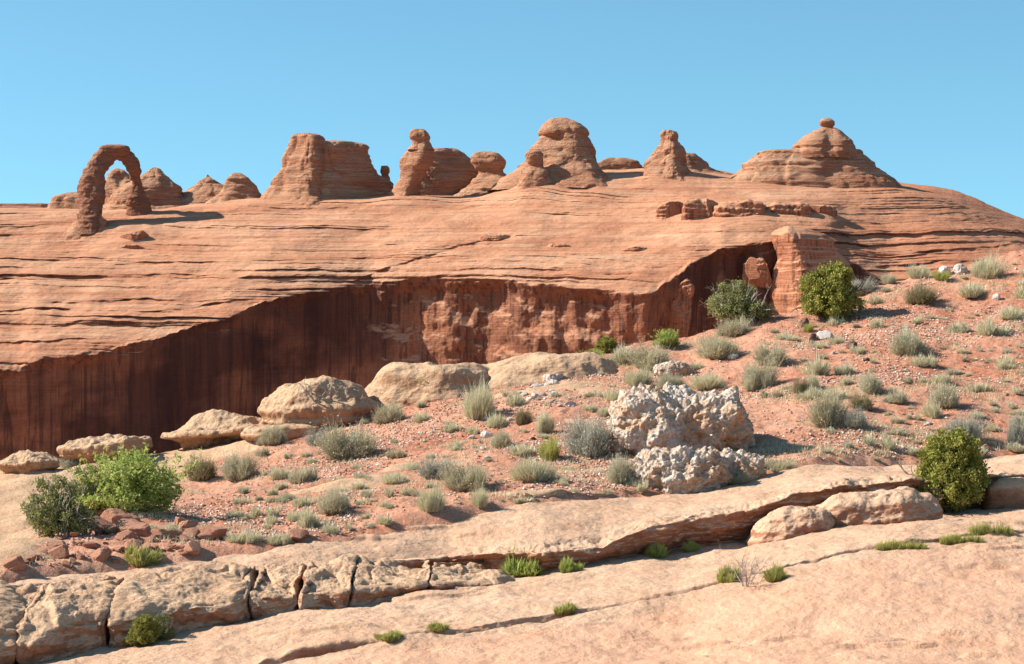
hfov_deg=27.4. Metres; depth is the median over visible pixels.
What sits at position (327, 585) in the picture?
ledge block
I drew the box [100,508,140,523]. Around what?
stone
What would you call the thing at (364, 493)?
tuft
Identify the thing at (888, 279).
shrub
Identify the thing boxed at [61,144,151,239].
natural arch
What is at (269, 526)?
tuft
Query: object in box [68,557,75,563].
stone
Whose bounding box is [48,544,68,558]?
stone
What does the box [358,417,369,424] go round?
tuft
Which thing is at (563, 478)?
tuft
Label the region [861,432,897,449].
tuft
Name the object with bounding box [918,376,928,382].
tuft
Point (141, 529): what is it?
stone
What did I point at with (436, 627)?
yellow shrub
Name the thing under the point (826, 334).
stone
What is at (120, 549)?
stone
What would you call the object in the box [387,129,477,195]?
rock butte
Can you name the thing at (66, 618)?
ledge block
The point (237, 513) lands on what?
tuft
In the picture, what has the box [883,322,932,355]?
shrub
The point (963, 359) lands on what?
tuft
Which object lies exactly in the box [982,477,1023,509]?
slickrock boulder
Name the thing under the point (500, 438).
shrub
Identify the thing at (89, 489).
scrub bush
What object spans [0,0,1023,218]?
sky
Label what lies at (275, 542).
tuft
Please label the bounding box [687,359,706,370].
grass tuft
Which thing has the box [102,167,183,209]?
rock dome
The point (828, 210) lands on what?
ledge block
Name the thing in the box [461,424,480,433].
tuft
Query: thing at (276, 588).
ledge block
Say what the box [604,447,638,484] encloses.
shrub
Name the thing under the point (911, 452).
tuft
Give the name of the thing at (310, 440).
shrub
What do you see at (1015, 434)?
shrub
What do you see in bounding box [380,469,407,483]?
tuft
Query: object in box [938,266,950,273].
stone
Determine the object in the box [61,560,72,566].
stone
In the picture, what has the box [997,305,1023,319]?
tuft
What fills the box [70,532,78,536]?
stone
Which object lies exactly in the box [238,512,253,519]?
tuft
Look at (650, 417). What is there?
conglomerate boulder
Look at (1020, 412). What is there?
tuft
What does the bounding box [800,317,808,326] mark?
stone
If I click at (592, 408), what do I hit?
tuft
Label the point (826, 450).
tuft
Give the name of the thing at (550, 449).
yellow shrub
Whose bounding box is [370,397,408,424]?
shrub
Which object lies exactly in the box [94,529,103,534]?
stone
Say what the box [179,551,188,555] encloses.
stone
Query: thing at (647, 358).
shrub
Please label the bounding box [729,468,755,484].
grass tuft
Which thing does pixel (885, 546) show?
grass strip
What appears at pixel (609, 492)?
tuft
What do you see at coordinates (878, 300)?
tuft
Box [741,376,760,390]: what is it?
grass tuft
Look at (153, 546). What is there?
stone
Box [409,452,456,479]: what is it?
shrub
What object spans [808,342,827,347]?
tuft
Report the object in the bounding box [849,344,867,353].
tuft
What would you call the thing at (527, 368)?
slickrock dome
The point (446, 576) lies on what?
ledge block
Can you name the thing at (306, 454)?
tuft
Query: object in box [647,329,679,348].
leafy bush
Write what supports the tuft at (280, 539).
on the hillside
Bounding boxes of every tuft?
[150,523,157,528]
[158,522,183,533]
[225,508,245,517]
[225,527,264,543]
[231,495,252,504]
[235,485,250,493]
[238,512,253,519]
[250,502,281,517]
[254,445,269,456]
[255,494,263,500]
[260,469,268,475]
[260,518,271,529]
[263,530,293,545]
[264,496,272,502]
[264,532,289,543]
[265,485,278,495]
[265,512,280,524]
[269,465,290,480]
[269,489,296,502]
[273,481,289,489]
[282,450,297,458]
[284,461,320,483]
[286,512,300,521]
[289,495,314,507]
[294,504,321,528]
[300,451,310,457]
[306,457,318,463]
[318,521,339,533]
[345,524,353,529]
[349,480,368,489]
[351,459,363,469]
[353,470,373,478]
[354,499,365,504]
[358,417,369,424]
[361,489,371,497]
[361,510,371,519]
[363,521,376,528]
[376,513,393,524]
[379,499,394,507]
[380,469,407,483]
[383,485,412,496]
[385,441,408,457]
[390,438,398,443]
[404,461,420,470]
[409,487,421,496]
[412,411,430,422]
[413,478,454,511]
[415,395,426,407]
[423,481,438,487]
[439,419,464,432]
[446,438,466,450]
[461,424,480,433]
[469,479,492,507]
[480,411,507,427]
[483,457,492,461]
[501,387,518,396]
[503,440,538,456]
[504,383,527,406]
[506,496,534,502]
[513,497,523,503]
[536,433,549,437]
[550,392,562,396]
[550,474,570,482]
[559,479,568,485]
[569,487,577,493]
[582,404,599,411]
[588,389,602,396]
[595,405,609,416]
[602,385,618,400]
[603,489,613,494]
[629,477,649,491]
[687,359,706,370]
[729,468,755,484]
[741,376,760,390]
[759,386,782,397]
[761,455,798,471]
[769,328,778,332]
[774,329,805,340]
[781,384,790,389]
[792,379,820,399]
[798,350,836,375]
[804,371,821,388]
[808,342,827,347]
[819,354,827,358]
[820,387,849,399]
[821,448,830,452]
[825,312,845,325]
[825,426,835,434]
[829,336,844,343]
[832,362,855,374]
[836,371,854,385]
[840,439,855,447]
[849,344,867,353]
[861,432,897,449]
[867,291,886,304]
[868,316,883,328]
[877,386,912,403]
[879,287,890,291]
[889,415,905,422]
[894,427,909,434]
[902,374,912,382]
[905,260,931,278]
[906,411,921,419]
[907,445,918,454]
[909,351,938,367]
[911,316,921,323]
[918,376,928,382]
[919,395,943,418]
[923,432,934,439]
[927,313,940,318]
[930,370,950,384]
[945,316,971,332]
[946,367,963,374]
[953,277,991,297]
[956,348,969,353]
[960,356,976,361]
[966,382,991,391]
[968,411,984,418]
[976,315,1012,335]
[977,443,990,456]
[979,357,992,362]
[985,424,999,431]
[989,401,997,405]
[990,407,998,412]
[993,351,1017,369]
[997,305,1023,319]
[1000,347,1014,353]
[1003,440,1023,451]
[1006,401,1015,408]
[1008,413,1023,423]
[1009,284,1023,298]
[1012,385,1022,393]
[1013,407,1023,414]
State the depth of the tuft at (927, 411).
47.50 m
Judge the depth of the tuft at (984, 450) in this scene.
44.73 m
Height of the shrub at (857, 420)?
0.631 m
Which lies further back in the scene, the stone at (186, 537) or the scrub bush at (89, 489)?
the scrub bush at (89, 489)
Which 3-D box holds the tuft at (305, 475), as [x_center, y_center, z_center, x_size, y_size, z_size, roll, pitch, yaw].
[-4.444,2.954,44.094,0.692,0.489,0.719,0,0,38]
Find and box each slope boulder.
[120,230,148,241]
[120,244,143,248]
[479,234,510,240]
[548,244,569,246]
[621,246,646,250]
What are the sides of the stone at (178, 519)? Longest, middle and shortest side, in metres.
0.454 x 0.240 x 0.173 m
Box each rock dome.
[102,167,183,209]
[104,168,131,204]
[181,175,223,204]
[204,173,261,203]
[488,117,608,190]
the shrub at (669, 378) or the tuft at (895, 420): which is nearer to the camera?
the tuft at (895, 420)
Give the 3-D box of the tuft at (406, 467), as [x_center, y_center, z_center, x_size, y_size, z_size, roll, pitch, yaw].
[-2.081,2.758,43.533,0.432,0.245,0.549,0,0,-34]
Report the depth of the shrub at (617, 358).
56.33 m
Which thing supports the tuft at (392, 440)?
on the hillside
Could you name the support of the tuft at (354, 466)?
on the hillside
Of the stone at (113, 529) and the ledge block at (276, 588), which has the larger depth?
the stone at (113, 529)
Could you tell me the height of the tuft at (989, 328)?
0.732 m
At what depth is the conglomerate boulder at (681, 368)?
54.43 m
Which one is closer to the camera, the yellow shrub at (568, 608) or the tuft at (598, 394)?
the yellow shrub at (568, 608)
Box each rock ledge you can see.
[0,203,47,208]
[598,157,641,169]
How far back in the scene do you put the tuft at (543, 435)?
46.33 m
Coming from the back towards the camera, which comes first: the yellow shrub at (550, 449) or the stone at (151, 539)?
the yellow shrub at (550, 449)
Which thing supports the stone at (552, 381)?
on the hillside
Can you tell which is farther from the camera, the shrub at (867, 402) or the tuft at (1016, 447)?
the shrub at (867, 402)
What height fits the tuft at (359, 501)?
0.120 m
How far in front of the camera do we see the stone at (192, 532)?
36.11 m
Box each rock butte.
[260,133,393,209]
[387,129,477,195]
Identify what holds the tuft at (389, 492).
on the hillside
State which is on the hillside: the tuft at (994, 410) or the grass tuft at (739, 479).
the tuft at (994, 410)
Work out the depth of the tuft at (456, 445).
45.94 m
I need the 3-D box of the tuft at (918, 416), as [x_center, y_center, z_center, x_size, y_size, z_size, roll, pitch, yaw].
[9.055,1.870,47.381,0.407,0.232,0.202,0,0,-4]
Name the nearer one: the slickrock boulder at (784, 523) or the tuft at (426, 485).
the slickrock boulder at (784, 523)
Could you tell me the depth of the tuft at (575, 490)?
39.51 m
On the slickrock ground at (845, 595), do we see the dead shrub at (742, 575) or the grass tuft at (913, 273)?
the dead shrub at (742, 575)
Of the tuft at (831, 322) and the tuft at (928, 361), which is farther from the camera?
the tuft at (831, 322)
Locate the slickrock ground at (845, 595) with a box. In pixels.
[8,454,1023,663]
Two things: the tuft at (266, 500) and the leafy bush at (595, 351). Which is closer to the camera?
the tuft at (266, 500)
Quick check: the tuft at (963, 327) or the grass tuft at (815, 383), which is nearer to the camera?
the grass tuft at (815, 383)
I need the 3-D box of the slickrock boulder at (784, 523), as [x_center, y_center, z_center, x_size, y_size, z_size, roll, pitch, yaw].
[4.960,3.677,37.063,1.658,1.250,1.353,0,0,0]
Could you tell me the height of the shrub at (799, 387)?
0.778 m
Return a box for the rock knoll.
[47,192,78,208]
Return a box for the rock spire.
[641,130,731,181]
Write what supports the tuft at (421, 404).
on the hillside
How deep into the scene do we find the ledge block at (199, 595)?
31.48 m
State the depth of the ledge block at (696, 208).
359.20 m
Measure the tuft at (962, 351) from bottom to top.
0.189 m
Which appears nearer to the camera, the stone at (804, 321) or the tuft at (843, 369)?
the tuft at (843, 369)
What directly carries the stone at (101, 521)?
on the hillside
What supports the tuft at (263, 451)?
on the hillside
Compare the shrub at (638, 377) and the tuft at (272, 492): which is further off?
the shrub at (638, 377)
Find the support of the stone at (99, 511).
on the hillside
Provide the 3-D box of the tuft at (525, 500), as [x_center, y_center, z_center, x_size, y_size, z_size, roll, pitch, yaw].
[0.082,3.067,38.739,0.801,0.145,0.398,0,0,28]
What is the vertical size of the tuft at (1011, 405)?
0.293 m
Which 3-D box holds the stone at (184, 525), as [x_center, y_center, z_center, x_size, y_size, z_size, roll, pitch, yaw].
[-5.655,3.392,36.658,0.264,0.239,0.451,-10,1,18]
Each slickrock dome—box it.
[365,362,489,409]
[481,352,618,391]
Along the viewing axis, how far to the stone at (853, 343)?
54.85 m
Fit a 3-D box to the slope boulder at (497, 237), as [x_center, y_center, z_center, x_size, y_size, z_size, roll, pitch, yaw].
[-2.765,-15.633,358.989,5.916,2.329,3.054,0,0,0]
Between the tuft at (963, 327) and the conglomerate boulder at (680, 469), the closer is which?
the conglomerate boulder at (680, 469)
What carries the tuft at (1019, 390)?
on the hillside
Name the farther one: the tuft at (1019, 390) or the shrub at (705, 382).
the shrub at (705, 382)
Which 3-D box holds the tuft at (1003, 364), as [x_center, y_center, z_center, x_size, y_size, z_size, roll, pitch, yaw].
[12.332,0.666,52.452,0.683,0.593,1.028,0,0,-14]
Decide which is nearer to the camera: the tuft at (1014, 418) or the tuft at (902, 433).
the tuft at (902, 433)
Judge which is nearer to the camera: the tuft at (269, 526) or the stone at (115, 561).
the stone at (115, 561)
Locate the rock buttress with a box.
[768,226,856,315]
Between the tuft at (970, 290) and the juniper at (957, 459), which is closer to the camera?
the juniper at (957, 459)
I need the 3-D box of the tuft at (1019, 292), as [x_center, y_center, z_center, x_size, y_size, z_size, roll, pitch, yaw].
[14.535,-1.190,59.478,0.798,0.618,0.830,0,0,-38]
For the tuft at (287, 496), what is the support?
on the hillside
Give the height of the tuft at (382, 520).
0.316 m
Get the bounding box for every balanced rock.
[380,166,389,180]
[819,118,834,126]
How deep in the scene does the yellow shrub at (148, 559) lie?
34.28 m
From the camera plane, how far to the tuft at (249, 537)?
35.66 m
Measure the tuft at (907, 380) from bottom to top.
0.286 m
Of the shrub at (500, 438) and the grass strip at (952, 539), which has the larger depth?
the shrub at (500, 438)
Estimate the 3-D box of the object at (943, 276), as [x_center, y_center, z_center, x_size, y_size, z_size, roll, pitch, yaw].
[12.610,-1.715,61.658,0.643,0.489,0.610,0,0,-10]
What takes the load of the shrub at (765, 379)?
on the hillside
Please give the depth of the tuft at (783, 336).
56.84 m
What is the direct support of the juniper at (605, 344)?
on the hillside
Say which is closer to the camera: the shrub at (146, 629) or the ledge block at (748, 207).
the shrub at (146, 629)
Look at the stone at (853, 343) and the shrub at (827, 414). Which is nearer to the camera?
the shrub at (827, 414)
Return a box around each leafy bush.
[66,442,201,514]
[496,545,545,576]
[559,554,583,572]
[579,348,603,355]
[644,542,671,558]
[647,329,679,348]
[681,538,700,551]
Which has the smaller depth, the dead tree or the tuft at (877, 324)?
the dead tree
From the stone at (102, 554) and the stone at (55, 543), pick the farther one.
the stone at (55, 543)
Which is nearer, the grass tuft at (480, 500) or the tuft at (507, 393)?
the grass tuft at (480, 500)
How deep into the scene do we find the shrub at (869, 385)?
49.35 m
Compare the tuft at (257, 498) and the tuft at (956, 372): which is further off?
the tuft at (956, 372)
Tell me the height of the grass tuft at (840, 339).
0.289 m
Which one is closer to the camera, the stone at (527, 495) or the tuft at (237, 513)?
the stone at (527, 495)
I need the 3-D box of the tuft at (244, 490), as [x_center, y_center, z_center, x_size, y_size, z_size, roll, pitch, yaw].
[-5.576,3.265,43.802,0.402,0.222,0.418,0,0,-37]
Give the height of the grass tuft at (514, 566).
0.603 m
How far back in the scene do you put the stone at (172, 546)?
34.96 m
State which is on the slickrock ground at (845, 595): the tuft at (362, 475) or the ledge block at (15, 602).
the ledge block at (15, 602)
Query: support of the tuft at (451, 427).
on the hillside
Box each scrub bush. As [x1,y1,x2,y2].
[20,470,100,537]
[64,460,117,512]
[156,612,177,639]
[699,276,779,323]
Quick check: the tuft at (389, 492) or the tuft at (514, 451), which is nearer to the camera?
the tuft at (389, 492)
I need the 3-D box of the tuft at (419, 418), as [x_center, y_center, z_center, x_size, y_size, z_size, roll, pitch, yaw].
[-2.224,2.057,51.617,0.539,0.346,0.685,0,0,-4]
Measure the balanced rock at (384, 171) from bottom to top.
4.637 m
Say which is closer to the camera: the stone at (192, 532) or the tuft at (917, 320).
the stone at (192, 532)
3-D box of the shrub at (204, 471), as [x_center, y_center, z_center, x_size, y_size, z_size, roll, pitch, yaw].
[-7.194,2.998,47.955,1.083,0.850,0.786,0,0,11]
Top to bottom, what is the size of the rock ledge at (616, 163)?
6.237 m
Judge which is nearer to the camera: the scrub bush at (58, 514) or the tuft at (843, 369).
the scrub bush at (58, 514)
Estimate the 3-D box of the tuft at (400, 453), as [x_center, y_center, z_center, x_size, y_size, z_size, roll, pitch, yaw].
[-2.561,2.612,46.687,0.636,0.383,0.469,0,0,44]
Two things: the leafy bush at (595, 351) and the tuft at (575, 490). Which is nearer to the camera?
the tuft at (575, 490)
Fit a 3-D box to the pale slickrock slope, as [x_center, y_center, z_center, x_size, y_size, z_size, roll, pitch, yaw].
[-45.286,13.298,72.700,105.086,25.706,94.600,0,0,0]
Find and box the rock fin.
[669,278,694,337]
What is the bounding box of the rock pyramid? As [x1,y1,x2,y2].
[730,127,904,188]
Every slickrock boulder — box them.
[745,505,834,545]
[816,486,942,526]
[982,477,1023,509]
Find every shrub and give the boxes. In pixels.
[58,457,78,467]
[118,539,167,567]
[182,447,217,481]
[215,442,263,481]
[258,420,289,444]
[300,423,330,445]
[307,412,385,459]
[314,480,352,514]
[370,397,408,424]
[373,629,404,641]
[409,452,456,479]
[425,620,452,632]
[433,449,494,491]
[459,372,498,418]
[490,426,513,448]
[506,447,566,481]
[514,404,535,424]
[533,404,555,433]
[535,429,560,461]
[553,601,579,614]
[555,402,615,458]
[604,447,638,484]
[611,340,635,363]
[620,339,677,370]
[620,364,658,386]
[655,369,687,388]
[682,330,743,358]
[686,369,726,389]
[711,544,772,588]
[712,314,755,335]
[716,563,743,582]
[736,354,785,388]
[745,335,791,365]
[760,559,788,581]
[791,370,811,393]
[800,383,854,427]
[803,323,814,332]
[837,402,868,429]
[846,389,875,409]
[851,275,881,295]
[854,365,883,393]
[880,273,898,283]
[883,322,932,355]
[902,272,947,304]
[926,377,966,408]
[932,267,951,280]
[940,402,989,442]
[966,242,1005,278]
[1004,407,1023,444]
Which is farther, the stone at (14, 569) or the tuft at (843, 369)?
the tuft at (843, 369)
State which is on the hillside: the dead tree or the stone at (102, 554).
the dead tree
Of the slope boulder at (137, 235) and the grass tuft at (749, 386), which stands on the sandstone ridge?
the slope boulder at (137, 235)
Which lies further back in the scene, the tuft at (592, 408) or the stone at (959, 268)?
the stone at (959, 268)
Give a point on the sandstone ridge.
(182, 316)
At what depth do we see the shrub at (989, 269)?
61.43 m
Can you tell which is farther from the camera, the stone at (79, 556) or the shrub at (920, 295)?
the shrub at (920, 295)
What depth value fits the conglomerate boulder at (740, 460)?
41.43 m
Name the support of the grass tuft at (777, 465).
on the hillside
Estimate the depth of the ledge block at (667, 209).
362.14 m
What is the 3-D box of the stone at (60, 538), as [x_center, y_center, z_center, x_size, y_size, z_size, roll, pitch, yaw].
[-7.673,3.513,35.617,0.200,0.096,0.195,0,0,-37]
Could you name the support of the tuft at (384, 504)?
on the hillside
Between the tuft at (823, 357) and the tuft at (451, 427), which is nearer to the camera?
the tuft at (451, 427)
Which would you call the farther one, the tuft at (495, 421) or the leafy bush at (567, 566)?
the tuft at (495, 421)
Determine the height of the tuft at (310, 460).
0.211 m
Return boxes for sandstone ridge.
[0,166,1023,459]
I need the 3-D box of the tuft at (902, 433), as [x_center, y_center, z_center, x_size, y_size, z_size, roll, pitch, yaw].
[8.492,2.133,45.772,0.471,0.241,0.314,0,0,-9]
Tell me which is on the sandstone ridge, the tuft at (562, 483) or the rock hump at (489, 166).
the rock hump at (489, 166)
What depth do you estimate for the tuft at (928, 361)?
52.40 m
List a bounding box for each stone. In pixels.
[1,555,25,569]
[9,567,17,571]
[30,554,41,560]
[34,546,54,551]
[47,541,65,546]
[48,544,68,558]
[53,537,65,539]
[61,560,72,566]
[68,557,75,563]
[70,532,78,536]
[74,552,84,559]
[82,542,100,548]
[89,516,114,530]
[89,546,111,561]
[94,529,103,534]
[96,507,107,514]
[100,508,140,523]
[103,524,112,534]
[104,525,118,533]
[111,559,119,563]
[114,529,136,539]
[115,518,150,536]
[115,546,124,551]
[123,538,142,550]
[138,543,152,553]
[145,536,155,541]
[147,529,177,537]
[151,544,158,550]
[166,544,175,548]
[174,545,184,549]
[175,517,186,525]
[179,520,198,530]
[179,534,190,540]
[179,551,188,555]
[183,527,199,538]
[183,540,200,555]
[196,532,214,539]
[198,526,226,539]
[287,528,308,540]
[480,431,492,437]
[525,493,532,498]
[531,393,539,397]
[543,374,563,382]
[550,379,558,383]
[564,401,576,405]
[727,354,738,359]
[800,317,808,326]
[809,333,816,340]
[817,330,832,339]
[846,341,856,348]
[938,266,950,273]
[952,263,967,274]
[992,293,1000,300]
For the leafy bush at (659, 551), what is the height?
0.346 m
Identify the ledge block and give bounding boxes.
[0,580,40,663]
[15,575,123,663]
[107,561,257,647]
[249,563,305,619]
[297,553,358,609]
[348,555,430,606]
[427,562,514,589]
[655,201,683,218]
[681,198,717,219]
[712,199,764,216]
[764,201,811,216]
[810,205,836,217]
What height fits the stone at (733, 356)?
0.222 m
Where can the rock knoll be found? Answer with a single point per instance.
(67, 200)
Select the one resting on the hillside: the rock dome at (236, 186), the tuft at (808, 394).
the tuft at (808, 394)
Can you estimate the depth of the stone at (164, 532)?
35.73 m
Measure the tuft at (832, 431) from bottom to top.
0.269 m
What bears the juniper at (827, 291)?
on the hillside
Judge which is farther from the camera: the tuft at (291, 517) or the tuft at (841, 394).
the tuft at (841, 394)
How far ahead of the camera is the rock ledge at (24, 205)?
392.52 m
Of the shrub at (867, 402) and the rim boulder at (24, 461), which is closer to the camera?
the shrub at (867, 402)
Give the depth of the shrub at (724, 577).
32.31 m
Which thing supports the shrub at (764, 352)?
on the hillside
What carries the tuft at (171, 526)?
on the hillside
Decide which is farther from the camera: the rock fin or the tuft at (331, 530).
the rock fin
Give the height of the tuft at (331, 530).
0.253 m
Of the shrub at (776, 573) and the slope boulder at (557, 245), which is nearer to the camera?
the shrub at (776, 573)
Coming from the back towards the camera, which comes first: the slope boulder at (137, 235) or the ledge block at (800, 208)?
the slope boulder at (137, 235)
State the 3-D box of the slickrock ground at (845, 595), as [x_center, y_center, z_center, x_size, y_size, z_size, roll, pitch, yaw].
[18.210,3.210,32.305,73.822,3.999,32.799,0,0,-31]
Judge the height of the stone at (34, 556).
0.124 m
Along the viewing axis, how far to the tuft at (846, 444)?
44.01 m
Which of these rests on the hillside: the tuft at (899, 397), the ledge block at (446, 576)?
the tuft at (899, 397)
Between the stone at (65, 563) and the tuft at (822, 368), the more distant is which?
the tuft at (822, 368)
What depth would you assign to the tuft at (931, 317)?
57.58 m
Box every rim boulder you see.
[0,450,59,473]
[56,433,152,464]
[160,409,263,449]
[240,423,320,441]
[257,375,380,428]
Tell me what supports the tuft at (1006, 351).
on the hillside
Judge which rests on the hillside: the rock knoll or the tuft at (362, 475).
the tuft at (362, 475)
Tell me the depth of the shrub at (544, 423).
47.30 m
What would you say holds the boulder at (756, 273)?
on the sandstone ridge
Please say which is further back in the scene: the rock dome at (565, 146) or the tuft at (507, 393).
the rock dome at (565, 146)
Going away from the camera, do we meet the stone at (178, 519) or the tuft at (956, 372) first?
the stone at (178, 519)
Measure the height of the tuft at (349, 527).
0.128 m
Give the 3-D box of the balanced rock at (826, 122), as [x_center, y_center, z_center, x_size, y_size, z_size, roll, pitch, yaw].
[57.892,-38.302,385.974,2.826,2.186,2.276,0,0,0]
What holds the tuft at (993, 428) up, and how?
on the hillside
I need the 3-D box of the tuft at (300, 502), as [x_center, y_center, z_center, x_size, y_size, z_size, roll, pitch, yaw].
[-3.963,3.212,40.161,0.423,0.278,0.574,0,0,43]
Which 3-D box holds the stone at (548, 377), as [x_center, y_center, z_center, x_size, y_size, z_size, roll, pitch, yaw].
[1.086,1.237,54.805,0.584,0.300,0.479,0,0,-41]
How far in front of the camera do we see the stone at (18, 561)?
32.90 m
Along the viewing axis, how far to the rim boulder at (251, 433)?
53.37 m
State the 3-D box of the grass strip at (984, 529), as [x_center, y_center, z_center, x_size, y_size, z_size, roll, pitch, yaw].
[7.934,3.234,34.752,0.820,0.368,0.306,0,0,0]
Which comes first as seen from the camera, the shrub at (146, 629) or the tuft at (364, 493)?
the shrub at (146, 629)
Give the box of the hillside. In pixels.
[0,250,1023,582]
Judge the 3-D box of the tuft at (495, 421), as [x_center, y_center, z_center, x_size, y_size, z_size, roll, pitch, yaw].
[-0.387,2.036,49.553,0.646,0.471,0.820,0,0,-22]
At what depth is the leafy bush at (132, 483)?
38.60 m
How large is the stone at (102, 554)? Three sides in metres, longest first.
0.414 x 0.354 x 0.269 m
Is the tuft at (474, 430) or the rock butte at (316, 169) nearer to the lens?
the tuft at (474, 430)
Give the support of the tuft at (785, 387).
on the hillside
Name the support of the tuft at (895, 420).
on the hillside
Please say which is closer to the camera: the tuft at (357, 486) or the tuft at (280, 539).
the tuft at (280, 539)
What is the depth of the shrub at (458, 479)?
40.04 m
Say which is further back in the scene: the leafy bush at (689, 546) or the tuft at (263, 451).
the tuft at (263, 451)
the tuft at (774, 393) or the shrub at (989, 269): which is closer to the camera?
the tuft at (774, 393)
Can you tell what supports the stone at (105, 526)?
on the hillside
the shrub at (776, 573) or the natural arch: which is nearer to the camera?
the shrub at (776, 573)
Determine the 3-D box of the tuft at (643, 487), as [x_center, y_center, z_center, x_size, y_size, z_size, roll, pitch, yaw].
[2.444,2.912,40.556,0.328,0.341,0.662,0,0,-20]
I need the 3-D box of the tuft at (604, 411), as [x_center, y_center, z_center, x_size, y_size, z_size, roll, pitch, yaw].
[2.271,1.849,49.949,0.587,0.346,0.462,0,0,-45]
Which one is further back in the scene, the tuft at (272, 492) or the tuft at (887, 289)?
the tuft at (887, 289)
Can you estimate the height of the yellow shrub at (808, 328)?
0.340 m
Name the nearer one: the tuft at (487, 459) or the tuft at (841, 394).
the tuft at (487, 459)
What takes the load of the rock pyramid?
on the sandstone ridge
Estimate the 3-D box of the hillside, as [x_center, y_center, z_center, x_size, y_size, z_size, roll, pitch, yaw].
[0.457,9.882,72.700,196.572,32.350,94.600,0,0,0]
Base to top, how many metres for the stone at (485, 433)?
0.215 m
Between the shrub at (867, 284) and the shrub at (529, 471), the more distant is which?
the shrub at (867, 284)
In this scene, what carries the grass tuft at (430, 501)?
on the hillside
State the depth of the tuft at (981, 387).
49.94 m
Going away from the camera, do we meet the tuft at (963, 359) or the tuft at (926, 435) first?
the tuft at (926, 435)
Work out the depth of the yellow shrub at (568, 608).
31.06 m
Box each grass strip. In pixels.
[875,537,927,550]
[938,529,983,544]
[967,517,1014,535]
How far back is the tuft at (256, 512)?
39.25 m
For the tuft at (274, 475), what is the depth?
46.09 m
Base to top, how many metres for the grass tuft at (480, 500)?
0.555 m
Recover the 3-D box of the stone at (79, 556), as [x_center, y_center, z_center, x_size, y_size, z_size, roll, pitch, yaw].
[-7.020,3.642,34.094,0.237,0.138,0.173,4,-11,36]
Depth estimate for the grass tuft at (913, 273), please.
62.32 m
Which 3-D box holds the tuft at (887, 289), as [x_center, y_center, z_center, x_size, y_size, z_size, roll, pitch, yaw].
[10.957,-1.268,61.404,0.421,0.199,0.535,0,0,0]
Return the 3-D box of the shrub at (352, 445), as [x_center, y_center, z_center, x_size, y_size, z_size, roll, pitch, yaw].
[-3.829,2.345,48.191,1.906,1.237,1.615,0,0,-15]
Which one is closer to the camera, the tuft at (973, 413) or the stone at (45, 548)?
the stone at (45, 548)
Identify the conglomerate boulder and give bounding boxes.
[606,382,754,455]
[625,445,732,493]
[653,361,693,376]
[719,447,765,479]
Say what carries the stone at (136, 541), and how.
on the hillside
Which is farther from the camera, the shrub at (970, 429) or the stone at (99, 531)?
the shrub at (970, 429)
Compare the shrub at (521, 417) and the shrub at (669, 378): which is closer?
the shrub at (521, 417)
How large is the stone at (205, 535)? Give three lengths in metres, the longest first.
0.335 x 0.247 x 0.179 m
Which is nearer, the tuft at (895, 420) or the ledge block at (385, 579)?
the ledge block at (385, 579)
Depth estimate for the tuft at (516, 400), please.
51.39 m
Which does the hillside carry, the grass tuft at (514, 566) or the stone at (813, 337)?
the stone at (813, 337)
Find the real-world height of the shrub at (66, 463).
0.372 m
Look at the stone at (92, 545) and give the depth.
34.71 m
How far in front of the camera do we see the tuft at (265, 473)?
47.20 m
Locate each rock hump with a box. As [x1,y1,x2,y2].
[453,151,505,195]
[517,150,552,188]
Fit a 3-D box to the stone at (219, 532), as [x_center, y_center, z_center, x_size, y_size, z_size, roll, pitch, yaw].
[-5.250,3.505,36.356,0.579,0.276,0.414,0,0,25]
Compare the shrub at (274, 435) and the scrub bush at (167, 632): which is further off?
the shrub at (274, 435)
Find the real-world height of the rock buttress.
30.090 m
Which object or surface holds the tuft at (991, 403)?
on the hillside
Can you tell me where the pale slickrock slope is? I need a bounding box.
[0,381,635,573]
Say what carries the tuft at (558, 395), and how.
on the hillside
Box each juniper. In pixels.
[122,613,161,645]
[594,336,619,352]
[789,257,872,319]
[894,425,992,512]
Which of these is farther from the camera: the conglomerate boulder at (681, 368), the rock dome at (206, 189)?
the rock dome at (206, 189)
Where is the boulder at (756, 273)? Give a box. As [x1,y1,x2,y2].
[742,257,771,287]
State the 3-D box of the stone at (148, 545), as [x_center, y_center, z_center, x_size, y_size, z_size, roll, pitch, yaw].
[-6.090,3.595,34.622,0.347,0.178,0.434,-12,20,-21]
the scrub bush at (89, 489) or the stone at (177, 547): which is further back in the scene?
the scrub bush at (89, 489)
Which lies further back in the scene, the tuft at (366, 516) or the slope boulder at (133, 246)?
the slope boulder at (133, 246)
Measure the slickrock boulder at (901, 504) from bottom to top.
1.320 m
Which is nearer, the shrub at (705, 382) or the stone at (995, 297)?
the shrub at (705, 382)
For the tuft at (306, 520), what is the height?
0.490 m

